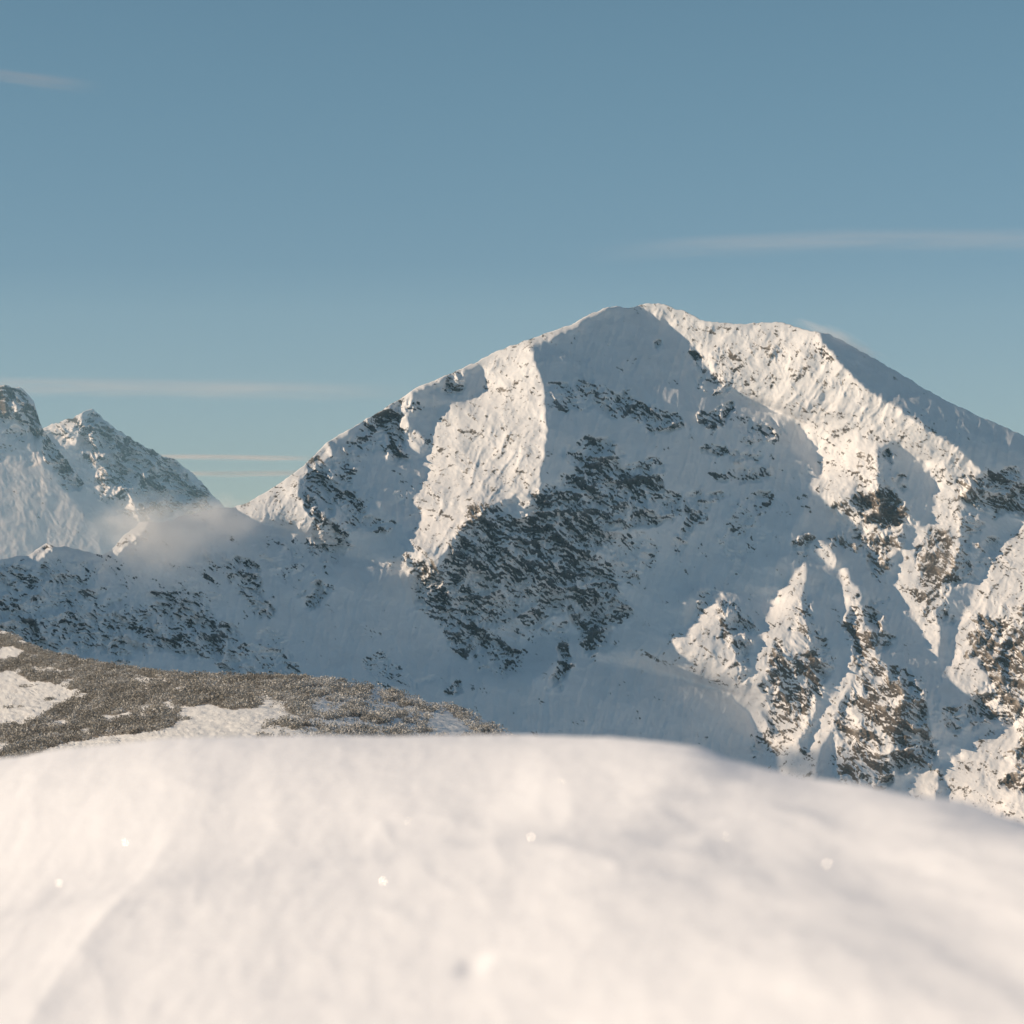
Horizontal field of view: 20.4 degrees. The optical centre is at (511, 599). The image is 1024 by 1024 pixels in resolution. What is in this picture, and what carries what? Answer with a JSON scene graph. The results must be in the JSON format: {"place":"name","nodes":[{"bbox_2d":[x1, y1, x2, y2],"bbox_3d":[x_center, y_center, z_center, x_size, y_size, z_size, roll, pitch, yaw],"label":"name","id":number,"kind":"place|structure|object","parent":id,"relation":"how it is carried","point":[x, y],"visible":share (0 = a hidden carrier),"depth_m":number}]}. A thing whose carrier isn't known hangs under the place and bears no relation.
{"place":"outdoors","nodes":[
{"label":"outdoors","id":0,"kind":"place"},
{"bbox_2d":[0,385,137,558],"bbox_3d":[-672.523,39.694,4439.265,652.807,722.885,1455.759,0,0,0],"label":"peak","id":1,"kind":"structure","parent":0,"point":[47,496],"depth_m":4107.00},
{"bbox_2d":[43,409,223,522],"bbox_3d":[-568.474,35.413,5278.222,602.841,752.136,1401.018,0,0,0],"label":"peak","id":2,"kind":"structure","parent":0,"point":[120,472],"depth_m":5003.35},
{"bbox_2d":[0,630,507,756],"bbox_3d":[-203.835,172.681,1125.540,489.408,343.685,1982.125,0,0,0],"label":"hillside","id":3,"kind":"structure","parent":0,"point":[208,720],"depth_m":646.14},
{"bbox_2d":[3,704,23,708],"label":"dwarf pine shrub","id":4,"kind":"object","parent":3,"relation":"on","point":[11,706],"visible":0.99,"depth_m":736.56},
{"bbox_2d":[172,716,191,720],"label":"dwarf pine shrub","id":5,"kind":"object","parent":3,"relation":"on","point":[184,717],"visible":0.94,"depth_m":605.98},
{"bbox_2d":[0,629,518,757],"bbox_3d":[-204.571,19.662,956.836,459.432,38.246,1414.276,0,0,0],"label":"dwarf pine scrub","id":6,"kind":"object","parent":3,"relation":"on","point":[123,695],"visible":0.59,"depth_m":684.65},
{"bbox_2d":[0,303,1023,821],"bbox_3d":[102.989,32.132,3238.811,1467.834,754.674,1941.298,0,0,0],"label":"mountain","id":7,"kind":"structure","parent":0,"point":[788,549],"depth_m":3006.29},
{"bbox_2d":[0,734,1023,1023],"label":"snow drift","id":8,"kind":"object","parent":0,"point":[494,878],"visible":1,"depth_m":3.38},
{"bbox_2d":[0,0,1023,507],"label":"sky","id":9,"kind":"structure","parent":0,"point":[251,229]}
]}

